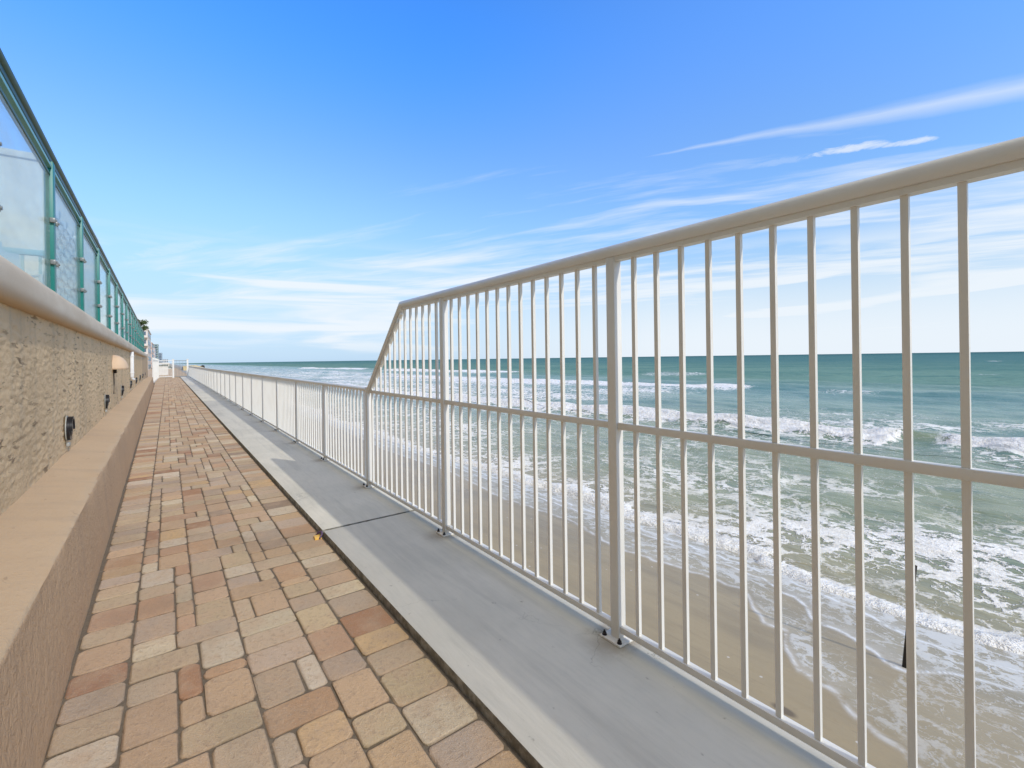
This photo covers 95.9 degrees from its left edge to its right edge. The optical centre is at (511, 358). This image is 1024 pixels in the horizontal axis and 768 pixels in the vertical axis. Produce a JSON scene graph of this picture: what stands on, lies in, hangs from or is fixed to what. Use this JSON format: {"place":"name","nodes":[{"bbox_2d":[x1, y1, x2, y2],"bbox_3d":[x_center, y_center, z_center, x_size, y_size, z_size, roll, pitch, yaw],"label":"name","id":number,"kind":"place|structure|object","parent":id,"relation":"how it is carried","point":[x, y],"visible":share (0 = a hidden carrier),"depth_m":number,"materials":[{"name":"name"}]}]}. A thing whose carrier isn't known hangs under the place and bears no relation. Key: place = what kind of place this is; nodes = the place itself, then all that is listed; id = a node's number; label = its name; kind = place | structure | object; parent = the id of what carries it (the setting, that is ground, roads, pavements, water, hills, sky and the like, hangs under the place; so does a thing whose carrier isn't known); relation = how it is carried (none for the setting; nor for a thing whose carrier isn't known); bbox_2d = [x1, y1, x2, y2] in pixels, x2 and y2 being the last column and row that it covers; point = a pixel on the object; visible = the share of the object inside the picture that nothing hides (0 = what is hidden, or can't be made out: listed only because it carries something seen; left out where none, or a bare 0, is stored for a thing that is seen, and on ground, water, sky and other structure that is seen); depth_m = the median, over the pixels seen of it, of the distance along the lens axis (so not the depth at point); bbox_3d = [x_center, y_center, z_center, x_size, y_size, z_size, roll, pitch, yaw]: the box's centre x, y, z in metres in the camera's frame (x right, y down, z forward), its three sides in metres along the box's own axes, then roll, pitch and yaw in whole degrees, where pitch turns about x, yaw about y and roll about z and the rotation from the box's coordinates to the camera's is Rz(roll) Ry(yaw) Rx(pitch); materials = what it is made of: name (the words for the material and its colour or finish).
{"place":"outdoors","nodes":[
{"label":"outdoors","id":0,"kind":"place"},
{"bbox_2d":[142,357,147,379],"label":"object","id":1,"kind":"structure","parent":0,"point":[144,364],"depth_m":24.63,"materials":[{"name":"paint"}]},
{"bbox_2d":[0,241,42,283],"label":"terrace chair","id":2,"kind":"object","parent":1,"relation":"on","point":[14,258],"visible":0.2,"depth_m":4.52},
{"bbox_2d":[3,247,44,273],"bbox_3d":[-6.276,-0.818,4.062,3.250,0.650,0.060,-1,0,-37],"label":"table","id":3,"kind":"object","parent":1,"relation":"on","point":[21,252],"visible":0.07,"depth_m":4.88,"materials":[{"name":"grey paint"}]},
{"bbox_2d":[0,147,98,318],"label":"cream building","id":4,"kind":"structure","parent":1,"relation":"on","point":[21,177],"depth_m":7.01,"materials":[{"name":"paint"}]},
{"bbox_2d":[40,186,76,305],"bbox_3d":[-5.807,-1.139,5.974,0.040,1.420,2.500,-1,0,-37],"label":"lattice screen","id":5,"kind":"object","parent":1,"relation":"on","point":[67,242],"visible":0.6,"depth_m":6.01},
{"bbox_2d":[159,363,169,374],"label":"beach pavilion","id":6,"kind":"structure","parent":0,"point":[165,372],"depth_m":55.49,"materials":[{"name":"beige paint"}]},
{"bbox_2d":[148,368,186,377],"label":"pavement","id":7,"kind":"structure","parent":0,"point":[177,372],"depth_m":62.66,"materials":[{"name":"paint"}]},
{"bbox_2d":[181,378,200,384],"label":"concrete walkway","id":8,"kind":"structure","parent":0,"point":[189,381],"depth_m":33.71,"materials":[{"name":"grey concrete"}]},
{"bbox_2d":[187,384,227,401],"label":"concrete walkway","id":9,"kind":"structure","parent":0,"point":[202,392],"depth_m":20.26,"materials":[{"name":"grey concrete"}]},
{"bbox_2d":[42,378,529,767],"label":"paver walkway","id":10,"kind":"structure","parent":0,"point":[90,711],"depth_m":2.25,"materials":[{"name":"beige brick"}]},
{"bbox_2d":[152,357,158,382],"bbox_3d":[-28.461,0.887,36.937,0.064,1.800,14.060,-1,0,-36],"label":"white side fence","id":11,"kind":"object","parent":10,"relation":"on","point":[155,372],"visible":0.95,"depth_m":36.10,"materials":[{"name":"white metal"}]},
{"bbox_2d":[158,359,188,377],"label":"end gate","id":12,"kind":"structure","parent":10,"relation":"on","point":[172,368],"depth_m":43.91,"materials":[{"name":"silver metal"}]},
{"bbox_2d":[314,531,322,539],"bbox_3d":[-1.524,1.394,3.643,0.066,0.051,0.119,-1,0,-31],"label":"leaf","id":13,"kind":"object","parent":10,"relation":"on","point":[317,536],"visible":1,"depth_m":3.63,"materials":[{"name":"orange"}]},
{"bbox_2d":[203,400,414,536],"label":"concrete walkway","id":14,"kind":"structure","parent":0,"point":[323,496],"depth_m":5.34,"materials":[{"name":"grey concrete"}]},
{"bbox_2d":[188,366,365,480],"bbox_3d":[-17.359,1.060,26.192,0.124,1.064,52.948,-1,0,-37],"label":"guard railing","id":15,"kind":"object","parent":14,"relation":"on","point":[263,397],"visible":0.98,"depth_m":7.60,"materials":[{"name":"white metal"}]},
{"bbox_2d":[0,0,1023,362],"label":"sky","id":16,"kind":"structure","parent":0,"point":[257,180],"materials":[{"name":"blue"}]},
{"bbox_2d":[324,511,845,767],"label":"concrete walkway","id":17,"kind":"structure","parent":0,"point":[539,676],"depth_m":1.99,"materials":[{"name":"grey concrete"}]},
{"bbox_2d":[362,136,1023,767],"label":"tall screen railing","id":18,"kind":"object","parent":17,"relation":"on","point":[962,170],"visible":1,"depth_m":1.84,"materials":[{"name":"white metal"}]},
{"bbox_2d":[170,351,1023,655],"bbox_3d":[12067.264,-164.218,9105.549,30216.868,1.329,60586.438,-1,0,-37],"label":"sea water","id":19,"kind":"structure","parent":0,"point":[998,509],"depth_m":21.35,"materials":[{"name":"teal liquid"}]},
{"bbox_2d":[180,370,1023,767],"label":"beach sand","id":20,"kind":"structure","parent":0,"point":[942,708],"depth_m":7.09,"materials":[{"name":"beige sand"}]},
{"bbox_2d":[183,365,204,369],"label":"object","id":21,"kind":"object","parent":20,"relation":"on","point":[203,366],"visible":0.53,"depth_m":285.31,"materials":[{"name":"brown wood"}]},
{"bbox_2d":[902,565,916,667],"bbox_3d":[5.499,3.655,6.399,0.239,1.583,0.058,-1,0,0],"label":"wooden stake","id":22,"kind":"object","parent":20,"relation":"in","point":[904,659],"visible":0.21,"depth_m":6.39,"materials":[{"name":"brown wood"}]},
{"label":"far plot","id":23,"kind":"structure","parent":0,"visible":0},
{"bbox_2d":[118,328,150,369],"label":"cream tower","id":24,"kind":"structure","parent":23,"relation":"on","point":[147,342],"depth_m":98.22,"materials":[{"name":"white concrete"}]},
{"bbox_2d":[124,319,148,343],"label":"tree","id":25,"kind":"object","parent":23,"relation":"on","point":[143,322],"visible":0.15,"depth_m":42.44,"materials":[{"name":"green plant"}]},
{"bbox_3d":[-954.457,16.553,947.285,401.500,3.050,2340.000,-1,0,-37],"label":"coast ground","id":26,"kind":"structure","parent":0,"visible":0},
{"bbox_2d":[151,342,153,367],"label":"peach block","id":27,"kind":"structure","parent":26,"relation":"on","point":[152,349],"depth_m":168.38,"materials":[{"name":"beige concrete"}]},
{"bbox_2d":[154,344,158,358],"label":"grey green tower","id":28,"kind":"structure","parent":26,"relation":"on","point":[156,346],"depth_m":333.01,"materials":[{"name":"clear glass"}]},
{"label":"paver bed","id":29,"kind":"structure","parent":0,"visible":0},
{"bbox_2d":[0,255,153,767],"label":"stucco retaining wall","id":30,"kind":"structure","parent":29,"relation":"on","point":[59,501],"depth_m":2.80,"materials":[{"name":"paint"}]},
{"bbox_2d":[65,416,74,445],"bbox_3d":[-4.062,0.663,4.250,0.049,0.278,0.196,-1,0,-37],"label":"bulkhead lamp","id":31,"kind":"object","parent":30,"relation":"attached to","point":[69,424],"visible":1,"depth_m":4.20,"materials":[{"name":"black plastic"}]},
{"bbox_2d":[0,48,144,351],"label":"glass balustrade","id":32,"kind":"object","parent":30,"relation":"on","point":[13,99],"visible":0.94,"depth_m":4.10,"materials":[{"name":"teal paint"}]},
{"bbox_2d":[105,394,109,411],"bbox_3d":[-6.321,0.694,7.218,0.049,0.278,0.196,-1,0,-37],"label":"bulkhead lamp","id":33,"kind":"object","parent":30,"relation":"attached to","point":[107,399],"visible":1,"depth_m":7.17,"materials":[{"name":"black plastic"}]},
{"bbox_2d":[112,355,128,384],"bbox_3d":[-7.245,0.291,8.567,0.221,0.720,0.492,-1,0,-37],"label":"shell sconce","id":34,"kind":"object","parent":30,"relation":"attached to","point":[118,362],"visible":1,"depth_m":8.43,"materials":[{"name":"pink paint"}]},
{"bbox_2d":[121,385,123,397],"bbox_3d":[-8.579,0.726,10.186,0.049,0.278,0.196,-1,0,-37],"label":"bulkhead lamp","id":35,"kind":"object","parent":30,"relation":"attached to","point":[122,389],"visible":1,"depth_m":10.13,"materials":[{"name":"black plastic"}]},
{"bbox_2d":[130,352,134,379],"bbox_3d":[-10.924,0.221,13.309,0.117,0.826,0.120,-1,0,-37],"label":"downspout","id":36,"kind":"object","parent":30,"relation":"attached to","point":[132,365],"visible":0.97,"depth_m":13.27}
]}

